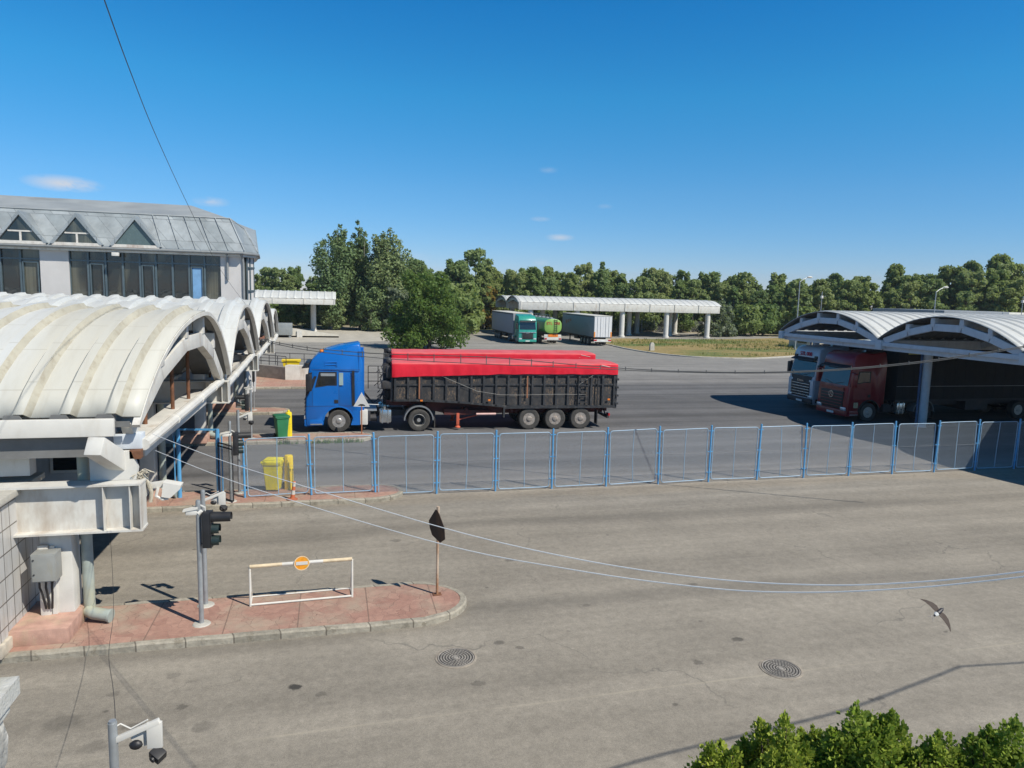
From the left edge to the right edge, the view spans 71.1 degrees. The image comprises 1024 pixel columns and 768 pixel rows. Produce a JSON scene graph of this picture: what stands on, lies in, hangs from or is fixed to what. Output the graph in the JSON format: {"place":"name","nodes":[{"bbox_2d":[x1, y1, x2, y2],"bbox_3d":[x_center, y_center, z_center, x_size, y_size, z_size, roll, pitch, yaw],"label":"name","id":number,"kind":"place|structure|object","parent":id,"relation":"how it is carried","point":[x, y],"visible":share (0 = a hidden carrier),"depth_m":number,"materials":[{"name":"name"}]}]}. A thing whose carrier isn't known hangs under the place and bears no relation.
{"place":"outdoors","nodes":[
{"label":"outdoors","id":0,"kind":"place"},
{"bbox_2d":[9,584,459,651],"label":"island pavement","id":1,"kind":"structure","parent":0,"point":[154,621],"depth_m":14.09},
{"bbox_2d":[0,472,44,659],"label":"ticket booth","id":2,"kind":"object","parent":1,"relation":"on","point":[19,594],"visible":0.6,"depth_m":12.68,"materials":[{"name":"tile"}]},
{"bbox_2d":[182,499,232,627],"bbox_3d":[-5.696,3.352,13.477,0.852,2.420,0.340,0,7,-14],"label":"traffic signal","id":3,"kind":"object","parent":1,"relation":"on","point":[206,537],"visible":1,"depth_m":13.32,"materials":[{"name":"metal"}]},
{"bbox_2d":[197,489,227,608],"bbox_3d":[-5.984,3.264,14.287,0.632,2.380,0.340,0,7,-14],"label":"camera pole","id":4,"kind":"object","parent":1,"relation":"on","point":[220,498],"visible":0.94,"depth_m":14.22,"materials":[{"name":"metal"}]},
{"bbox_2d":[248,556,352,606],"bbox_3d":[-4.336,3.944,14.787,2.044,0.990,0.496,-1,7,-16],"label":"barrier frame","id":5,"kind":"object","parent":1,"relation":"on","point":[301,562],"visible":1,"depth_m":14.59,"materials":[{"name":"white paint"}]},
{"bbox_2d":[429,506,444,595],"bbox_3d":[-1.545,3.517,15.028,0.207,1.920,0.633,-2,8,-27],"label":"sign post","id":6,"kind":"object","parent":1,"relation":"on","point":[438,533],"visible":0.99,"depth_m":15.02,"materials":[{"name":"black metal"}]},
{"bbox_2d":[175,433,368,442],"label":"island pavement","id":7,"kind":"structure","parent":0,"point":[313,435],"depth_m":31.11,"materials":[{"name":"red brick"}]},
{"bbox_2d":[272,413,289,436],"bbox_3d":[-9.867,1.800,30.623,0.620,1.032,0.742,-2,8,-29],"label":"wheelie bin","id":8,"kind":"object","parent":7,"relation":"on","point":[281,422],"visible":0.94,"depth_m":30.37,"materials":[{"name":"green plastic"}]},
{"bbox_2d":[147,485,398,506],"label":"island pavement","id":9,"kind":"structure","parent":0,"point":[189,498],"depth_m":22.19,"materials":[{"name":"red brick"}]},
{"bbox_2d":[0,414,116,481],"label":"ticket booth","id":10,"kind":"object","parent":9,"relation":"on","point":[59,469],"visible":0.06,"depth_m":19.92,"materials":[{"name":"white paint"}]},
{"bbox_2d":[50,457,89,472],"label":"window","id":11,"kind":"structure","parent":10,"relation":"in","point":[57,465],"depth_m":19.93,"materials":[{"name":"black glass"}]},
{"bbox_2d":[0,292,278,646],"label":"gate canopy","id":12,"kind":"object","parent":9,"relation":"on","point":[100,359],"visible":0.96,"depth_m":13.54,"materials":[{"name":"white paint"}]},
{"bbox_2d":[30,548,61,608],"bbox_3d":[-8.404,3.573,12.946,0.400,1.125,0.325,0,7,-14],"label":"junction box","id":13,"kind":"object","parent":12,"relation":"attached to","point":[46,565],"visible":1,"depth_m":12.80,"materials":[{"name":"metal"}]},
{"bbox_2d":[31,555,54,581],"bbox_3d":[-8.360,3.292,12.764,0.360,0.480,0.023,0,7,-14],"label":"cabinet door","id":14,"kind":"structure","parent":13,"relation":"in","point":[43,569],"depth_m":12.76,"materials":[{"name":"metal"}]},
{"bbox_2d":[146,479,182,500],"bbox_3d":[-6.638,1.989,13.658,0.650,0.449,0.250,0,7,-14],"label":"floodlight","id":15,"kind":"object","parent":12,"relation":"attached to","point":[170,488],"visible":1,"depth_m":13.58,"materials":[{"name":"white paint"}]},
{"bbox_2d":[153,434,1023,585],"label":"cable","id":16,"kind":"object","parent":12,"relation":"attached to","point":[663,572],"visible":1,"depth_m":4.90,"materials":[{"name":"grey metal"}]},
{"bbox_2d":[155,450,1023,592],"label":"cable","id":17,"kind":"object","parent":12,"relation":"attached to","point":[662,582],"visible":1,"depth_m":4.93,"materials":[{"name":"grey metal"}]},
{"bbox_2d":[258,337,1023,373],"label":"cable","id":18,"kind":"object","parent":12,"relation":"hanging from","point":[625,368],"visible":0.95,"depth_m":23.71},
{"bbox_2d":[173,428,233,501],"bbox_3d":[-9.139,2.408,21.518,1.994,2.125,0.467,3,7,12],"label":"gateway","id":19,"kind":"object","parent":9,"relation":"on","point":[218,464],"visible":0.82,"depth_m":21.48,"materials":[{"name":"blue metal"}]},
{"bbox_2d":[220,421,250,502],"bbox_3d":[-8.209,2.299,21.315,0.860,2.440,0.343,0,7,-14],"label":"traffic signal","id":20,"kind":"object","parent":9,"relation":"on","point":[237,443],"visible":0.99,"depth_m":21.21,"materials":[{"name":"metal"}]},
{"bbox_2d":[261,457,284,489],"bbox_3d":[-7.556,2.859,22.715,0.608,1.014,0.727,1,7,-2],"label":"wheelie bin","id":21,"kind":"object","parent":9,"relation":"on","point":[267,459],"visible":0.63,"depth_m":22.44,"materials":[{"name":"plastic"}]},
{"bbox_2d":[256,377,305,386],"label":"pavement","id":22,"kind":"structure","parent":0,"point":[266,382],"depth_m":48.69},
{"bbox_2d":[256,364,308,379],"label":"ramp wall","id":23,"kind":"structure","parent":22,"relation":"on","point":[292,372],"depth_m":50.47,"materials":[{"name":"beige concrete"}]},
{"bbox_2d":[270,329,391,341],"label":"concrete apron","id":24,"kind":"object","parent":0,"point":[357,335],"depth_m":98.07,"materials":[{"name":"grey concrete"}]},
{"bbox_2d":[255,289,335,330],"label":"entrance canopy","id":25,"kind":"object","parent":24,"relation":"on","point":[313,299],"visible":0.56,"depth_m":106.99,"materials":[{"name":"white paint"}]},
{"bbox_2d":[0,328,1023,767],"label":"road","id":26,"kind":"structure","parent":0,"point":[572,668],"depth_m":15.93,"materials":[{"name":"grey asphalt"}]},
{"bbox_2d":[0,676,19,767],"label":"stone pier","id":27,"kind":"structure","parent":26,"relation":"on","point":[9,690],"depth_m":3.45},
{"bbox_2d":[0,195,259,394],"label":"terminal building","id":28,"kind":"structure","parent":26,"relation":"on","point":[50,246],"depth_m":41.65,"materials":[{"name":"metal"}]},
{"bbox_2d":[0,248,21,293],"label":"window","id":29,"kind":"structure","parent":28,"relation":"in","point":[10,268],"depth_m":40.12,"materials":[{"name":"glass"}]},
{"bbox_2d":[20,249,41,294],"bbox_3d":[-27.071,-6.107,40.350,1.000,2.900,0.185,0,7,-14],"label":"window","id":30,"kind":"structure","parent":28,"relation":"in","point":[29,259],"depth_m":40.35,"materials":[{"name":"glass"}]},
{"bbox_2d":[69,251,88,295],"bbox_3d":[-24.722,-6.123,40.955,0.950,2.900,0.155,0,7,-14],"label":"window","id":31,"kind":"structure","parent":28,"relation":"in","point":[78,260],"depth_m":40.95,"materials":[{"name":"glass"}]},
{"bbox_2d":[87,251,106,296],"bbox_3d":[-23.821,-6.126,41.165,0.900,2.900,0.185,0,7,-14],"label":"window","id":32,"kind":"structure","parent":28,"relation":"in","point":[96,260],"depth_m":41.15,"materials":[{"name":"glass"}]},
{"bbox_2d":[105,252,123,296],"bbox_3d":[-22.952,-6.133,41.399,0.900,2.900,0.155,0,7,-14],"label":"window","id":33,"kind":"structure","parent":28,"relation":"in","point":[113,264],"depth_m":41.40,"materials":[{"name":"glass"}]},
{"bbox_2d":[122,253,140,296],"bbox_3d":[-22.079,-6.138,41.618,0.900,2.900,0.155,0,7,-14],"label":"window","id":34,"kind":"structure","parent":28,"relation":"in","point":[131,261],"depth_m":41.62,"materials":[{"name":"glass"}]},
{"bbox_2d":[139,253,156,297],"bbox_3d":[-21.227,-6.141,41.817,0.850,2.900,0.185,0,7,-14],"label":"window","id":35,"kind":"structure","parent":28,"relation":"in","point":[147,261],"depth_m":41.80,"materials":[{"name":"glass"}]},
{"bbox_2d":[155,254,172,297],"bbox_3d":[-20.382,-6.147,42.044,0.900,2.900,0.155,0,7,-14],"label":"window","id":36,"kind":"structure","parent":28,"relation":"in","point":[164,269],"depth_m":42.04,"materials":[{"name":"glass"}]},
{"bbox_2d":[172,255,189,297],"bbox_3d":[-19.509,-6.152,42.263,0.900,2.900,0.155,0,7,-14],"label":"window","id":37,"kind":"structure","parent":28,"relation":"in","point":[180,263],"depth_m":42.26,"materials":[{"name":"glass"}]},
{"bbox_2d":[189,255,204,298],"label":"window","id":38,"kind":"structure","parent":28,"relation":"in","point":[196,263],"depth_m":42.42,"materials":[{"name":"glass"}]},
{"bbox_2d":[204,256,220,298],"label":"window","id":39,"kind":"structure","parent":28,"relation":"in","point":[212,271],"depth_m":42.70,"materials":[{"name":"glass"}]},
{"bbox_2d":[108,718,166,767],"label":"camera pole","id":40,"kind":"object","parent":26,"relation":"on","point":[149,734],"visible":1,"depth_m":6.60,"materials":[{"name":"metal"}]},
{"bbox_2d":[0,581,466,663],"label":"kerb","id":41,"kind":"structure","parent":26,"relation":"on","point":[173,643],"depth_m":13.30,"materials":[{"name":"concrete"}]},
{"bbox_2d":[157,432,371,446],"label":"kerb","id":42,"kind":"structure","parent":26,"relation":"on","point":[247,443],"depth_m":30.03,"materials":[{"name":"concrete"}]},
{"bbox_2d":[147,484,402,512],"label":"kerb","id":43,"kind":"structure","parent":26,"relation":"on","point":[397,495],"depth_m":21.54,"materials":[{"name":"concrete"}]},
{"bbox_2d":[302,341,434,431],"bbox_3d":[-6.750,0.054,34.100,6.130,4.062,3.130,0,7,-12],"label":"truck","id":44,"kind":"object","parent":26,"relation":"on","point":[335,385],"visible":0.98,"depth_m":32.68,"materials":[{"name":"blue paint"}]},
{"bbox_2d":[435,647,476,668],"bbox_3d":[-1.004,4.897,12.823,0.746,0.012,0.746,0,7,-14],"label":"manhole cover","id":45,"kind":"object","parent":26,"relation":"on","point":[456,657],"visible":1,"depth_m":12.80,"materials":[{"name":"metal"}]},
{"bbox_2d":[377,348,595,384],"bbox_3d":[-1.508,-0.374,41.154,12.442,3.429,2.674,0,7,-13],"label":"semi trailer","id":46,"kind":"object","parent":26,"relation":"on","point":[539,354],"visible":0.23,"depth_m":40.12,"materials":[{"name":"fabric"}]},
{"bbox_2d":[368,357,618,428],"bbox_3d":[-0.940,0.358,35.410,12.180,3.429,2.674,0,7,-12],"label":"semi trailer","id":47,"kind":"object","parent":26,"relation":"on","point":[528,396],"visible":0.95,"depth_m":34.42,"materials":[{"name":"metal"}]},
{"bbox_2d":[492,310,531,337],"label":"semi trailer","id":48,"kind":"object","parent":26,"relation":"on","point":[503,323],"visible":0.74,"depth_m":103.34,"materials":[{"name":"metal"}]},
{"bbox_2d":[508,314,538,342],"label":"truck","id":49,"kind":"object","parent":26,"relation":"on","point":[526,326],"visible":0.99,"depth_m":94.98,"materials":[{"name":"teal paint"}]},
{"bbox_2d":[528,312,561,342],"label":"tanker","id":50,"kind":"object","parent":26,"relation":"on","point":[549,328],"visible":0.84,"depth_m":95.87,"materials":[{"name":"green paint"}]},
{"bbox_2d":[562,313,612,344],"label":"semi trailer","id":51,"kind":"object","parent":26,"relation":"on","point":[587,329],"visible":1,"depth_m":96.80,"materials":[{"name":"metal"}]},
{"bbox_2d":[496,295,721,337],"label":"parking canopy","id":52,"kind":"object","parent":26,"relation":"on","point":[671,309],"visible":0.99,"depth_m":118.13,"materials":[{"name":"white metal"}]},
{"bbox_2d":[241,419,1023,497],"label":"fence","id":53,"kind":"object","parent":26,"relation":"on","point":[849,454],"visible":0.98,"depth_m":24.65,"materials":[{"name":"blue metal"}]},
{"bbox_2d":[759,658,803,679],"bbox_3d":[4.783,5.056,12.731,0.746,0.012,0.746,0,7,-14],"label":"manhole cover","id":54,"kind":"object","parent":26,"relation":"on","point":[779,668],"visible":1,"depth_m":12.71,"materials":[{"name":"metal"}]},
{"bbox_2d":[787,344,848,404],"bbox_3d":[20.851,-0.531,45.253,6.016,3.862,3.130,0,7,-14],"label":"truck","id":55,"kind":"object","parent":26,"relation":"on","point":[803,387],"visible":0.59,"depth_m":44.25,"materials":[{"name":"white paint"}]},
{"bbox_2d":[816,349,934,420],"bbox_3d":[20.850,0.012,40.906,6.040,3.862,3.130,0,7,-14],"label":"truck","id":56,"kind":"object","parent":26,"relation":"on","point":[859,393],"visible":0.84,"depth_m":39.54,"materials":[{"name":"red paint"}]},
{"bbox_2d":[778,310,1023,427],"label":"truck canopy","id":57,"kind":"object","parent":26,"relation":"on","point":[928,336],"visible":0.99,"depth_m":38.14,"materials":[{"name":"white metal"}]},
{"bbox_2d":[866,348,1023,417],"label":"semi trailer","id":58,"kind":"object","parent":26,"relation":"on","point":[979,386],"visible":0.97,"depth_m":40.84,"materials":[{"name":"metal"}]},
{"bbox_2d":[873,308,1023,314],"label":"flat roofed building","id":59,"kind":"structure","parent":26,"relation":"on","point":[927,311],"depth_m":96.55,"materials":[{"name":"grey metal"}]},
{"bbox_2d":[0,0,1023,306],"label":"sky","id":60,"kind":"structure","parent":0,"point":[818,139],"materials":[{"name":"blue"}]},
{"bbox_2d":[293,307,871,336],"bbox_3d":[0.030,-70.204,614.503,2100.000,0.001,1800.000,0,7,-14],"label":"ground","id":61,"kind":"structure","parent":0,"point":[299,326],"depth_m":135.49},
{"bbox_2d":[276,304,304,324],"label":"tree","id":62,"kind":"object","parent":61,"relation":"on","point":[285,310],"visible":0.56,"depth_m":122.19,"materials":[{"name":"green plant"}]},
{"bbox_2d":[287,304,321,327],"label":"tree","id":63,"kind":"object","parent":61,"relation":"on","point":[306,317],"visible":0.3,"depth_m":121.28,"materials":[{"name":"green plant"}]},
{"bbox_2d":[317,291,346,329],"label":"bushy tree","id":64,"kind":"object","parent":61,"relation":"on","point":[336,325],"visible":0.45,"depth_m":116.06,"materials":[{"name":"green plant"}]},
{"bbox_2d":[308,224,368,329],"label":"poplar tree","id":65,"kind":"object","parent":61,"relation":"on","point":[337,274],"visible":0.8,"depth_m":115.99,"materials":[{"name":"green plant"}]},
{"bbox_2d":[346,220,375,328],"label":"poplar tree","id":66,"kind":"object","parent":61,"relation":"on","point":[360,244],"visible":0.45,"depth_m":119.79,"materials":[{"name":"green plant"}]},
{"bbox_2d":[347,285,388,330],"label":"bushy tree","id":67,"kind":"object","parent":61,"relation":"on","point":[370,303],"visible":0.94,"depth_m":115.36,"materials":[{"name":"green plant"}]},
{"bbox_2d":[359,227,411,326],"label":"poplar tree","id":68,"kind":"object","parent":61,"relation":"on","point":[388,267],"visible":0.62,"depth_m":116.62,"materials":[{"name":"green plant"}]},
{"bbox_2d":[376,284,411,330],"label":"tree","id":69,"kind":"object","parent":61,"relation":"on","point":[395,294],"visible":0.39,"depth_m":115.22,"materials":[{"name":"green plant"}]},
{"bbox_2d":[380,268,470,348],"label":"round tree","id":70,"kind":"object","parent":61,"relation":"on","point":[412,332],"visible":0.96,"depth_m":80.83,"materials":[{"name":"green plant"}]},
{"bbox_2d":[424,286,477,332],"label":"tree","id":71,"kind":"object","parent":61,"relation":"on","point":[466,302],"visible":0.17,"depth_m":111.09,"materials":[{"name":"green plant"}]},
{"bbox_2d":[445,264,473,309],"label":"tree","id":72,"kind":"object","parent":61,"relation":"on","point":[461,271],"visible":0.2,"depth_m":133.67,"materials":[{"name":"green plant"}]},
{"bbox_2d":[444,281,485,333],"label":"tree","id":73,"kind":"object","parent":61,"relation":"on","point":[470,290],"visible":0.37,"depth_m":115.94,"materials":[{"name":"green plant"}]},
{"bbox_2d":[461,247,493,284],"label":"tree","id":74,"kind":"object","parent":61,"relation":"on","point":[471,256],"visible":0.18,"depth_m":152.05,"materials":[{"name":"green plant"}]},
{"bbox_2d":[475,269,500,328],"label":"tree","id":75,"kind":"object","parent":61,"relation":"on","point":[484,277],"visible":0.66,"depth_m":131.54,"materials":[{"name":"green plant"}]},
{"bbox_2d":[496,270,530,311],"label":"tree","id":76,"kind":"object","parent":61,"relation":"on","point":[513,279],"visible":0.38,"depth_m":134.45,"materials":[{"name":"green plant"}]},
{"bbox_2d":[519,266,551,316],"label":"tree","id":77,"kind":"object","parent":61,"relation":"on","point":[534,275],"visible":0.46,"depth_m":135.08,"materials":[{"name":"green plant"}]},
{"bbox_2d":[558,272,584,321],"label":"tree","id":78,"kind":"object","parent":61,"relation":"on","point":[570,279],"visible":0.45,"depth_m":137.73,"materials":[{"name":"green plant"}]},
{"bbox_2d":[573,262,598,295],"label":"tree","id":79,"kind":"object","parent":61,"relation":"on","point":[586,270],"visible":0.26,"depth_m":147.65,"materials":[{"name":"green plant"}]},
{"bbox_2d":[591,262,609,314],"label":"tree","id":80,"kind":"object","parent":61,"relation":"on","point":[603,290],"visible":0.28,"depth_m":140.65,"materials":[{"name":"green plant"}]},
{"bbox_2d":[623,276,657,330],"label":"tree","id":81,"kind":"object","parent":61,"relation":"on","point":[641,282],"visible":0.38,"depth_m":139.35,"materials":[{"name":"green plant"}]},
{"bbox_2d":[649,271,673,330],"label":"tree","id":82,"kind":"object","parent":61,"relation":"on","point":[662,280],"visible":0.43,"depth_m":143.27,"materials":[{"name":"green plant"}]},
{"bbox_2d":[686,279,712,331],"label":"tree","id":83,"kind":"object","parent":61,"relation":"on","point":[694,289],"visible":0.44,"depth_m":143.27,"materials":[{"name":"green plant"}]},
{"bbox_2d":[683,738,744,767],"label":"thuja shrub","id":84,"kind":"object","parent":61,"relation":"on","point":[710,756],"visible":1,"depth_m":6.55,"materials":[{"name":"green plant"}]},
{"bbox_2d":[697,298,736,336],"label":"tree","id":85,"kind":"object","parent":61,"relation":"on","point":[718,330],"visible":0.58,"depth_m":125.53,"materials":[{"name":"green plant"}]},
{"bbox_2d":[702,282,735,323],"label":"tree","id":86,"kind":"object","parent":61,"relation":"on","point":[719,289],"visible":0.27,"depth_m":143.79,"materials":[{"name":"green plant"}]},
{"bbox_2d":[731,272,758,304],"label":"tree","id":87,"kind":"object","parent":61,"relation":"on","point":[743,278],"visible":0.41,"depth_m":148.91,"materials":[{"name":"green plant"}]},
{"bbox_2d":[731,303,763,335],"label":"tree","id":88,"kind":"object","parent":61,"relation":"on","point":[744,313],"visible":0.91,"depth_m":130.23,"materials":[{"name":"green plant"}]},
{"bbox_2d":[749,302,782,335],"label":"tree","id":89,"kind":"object","parent":61,"relation":"on","point":[771,313],"visible":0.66,"depth_m":133.17,"materials":[{"name":"green plant"}]},
{"bbox_2d":[722,710,825,767],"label":"thuja shrub","id":90,"kind":"object","parent":61,"relation":"on","point":[783,747],"visible":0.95,"depth_m":6.46,"materials":[{"name":"green plant"}]},
{"bbox_2d":[770,278,815,333],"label":"tree","id":91,"kind":"object","parent":61,"relation":"on","point":[805,298],"visible":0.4,"depth_m":141.61,"materials":[{"name":"green plant"}]},
{"bbox_2d":[804,278,836,311],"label":"tree","id":92,"kind":"object","parent":61,"relation":"on","point":[821,285],"visible":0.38,"depth_m":141.36,"materials":[{"name":"green plant"}]},
{"bbox_2d":[830,279,861,310],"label":"tree","id":93,"kind":"object","parent":61,"relation":"on","point":[849,299],"visible":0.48,"depth_m":141.88,"materials":[{"name":"green plant"}]},
{"bbox_2d":[804,699,932,767],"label":"thuja shrub","id":94,"kind":"object","parent":61,"relation":"on","point":[866,739],"visible":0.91,"depth_m":6.31,"materials":[{"name":"green plant"}]},
{"bbox_2d":[857,281,884,310],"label":"tree","id":95,"kind":"object","parent":61,"relation":"on","point":[870,297],"visible":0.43,"depth_m":141.34,"materials":[{"name":"green plant"}]},
{"bbox_2d":[880,263,905,297],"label":"tree","id":96,"kind":"object","parent":61,"relation":"on","point":[894,272],"visible":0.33,"depth_m":150.52,"materials":[{"name":"green plant"}]},
{"bbox_2d":[896,280,927,308],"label":"tree","id":97,"kind":"object","parent":61,"relation":"on","point":[910,289],"visible":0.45,"depth_m":139.90,"materials":[{"name":"green plant"}]},
{"bbox_2d":[919,278,950,309],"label":"tree","id":98,"kind":"object","parent":61,"relation":"on","point":[930,285],"visible":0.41,"depth_m":138.68,"materials":[{"name":"green plant"}]},
{"bbox_2d":[899,728,973,767],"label":"thuja shrub","id":99,"kind":"object","parent":61,"relation":"on","point":[936,752],"visible":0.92,"depth_m":6.23,"materials":[{"name":"green plant"}]},
{"bbox_2d":[936,265,968,309],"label":"tree","id":100,"kind":"object","parent":61,"relation":"on","point":[947,274],"visible":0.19,"depth_m":146.75,"materials":[{"name":"green plant"}]},
{"bbox_2d":[943,270,990,310],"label":"tree","id":101,"kind":"object","parent":61,"relation":"on","point":[966,279],"visible":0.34,"depth_m":139.94,"materials":[{"name":"green plant"}]},
{"bbox_2d":[955,291,978,310],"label":"tree","id":102,"kind":"object","parent":61,"relation":"on","point":[963,297],"visible":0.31,"depth_m":136.67,"materials":[{"name":"green plant"}]},
{"bbox_2d":[945,713,1023,767],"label":"thuja shrub","id":103,"kind":"object","parent":61,"relation":"on","point":[990,747],"visible":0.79,"depth_m":6.22,"materials":[{"name":"green plant"}]},
{"bbox_2d":[977,287,1010,311],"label":"tree","id":104,"kind":"object","parent":61,"relation":"on","point":[988,305],"visible":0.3,"depth_m":136.13,"materials":[{"name":"green plant"}]},
{"bbox_2d":[979,268,1017,311],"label":"tree","id":105,"kind":"object","parent":61,"relation":"on","point":[997,279],"visible":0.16,"depth_m":139.44,"materials":[{"name":"green plant"}]},
{"bbox_2d":[992,278,1023,312],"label":"tree","id":106,"kind":"object","parent":61,"relation":"on","point":[1007,293],"visible":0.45,"depth_m":134.00,"materials":[{"name":"green plant"}]},
{"bbox_2d":[606,337,797,357],"bbox_3d":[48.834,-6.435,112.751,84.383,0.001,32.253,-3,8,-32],"label":"grass field","id":107,"kind":"structure","parent":0,"point":[680,349],"depth_m":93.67,"materials":[{"name":"green plant"}]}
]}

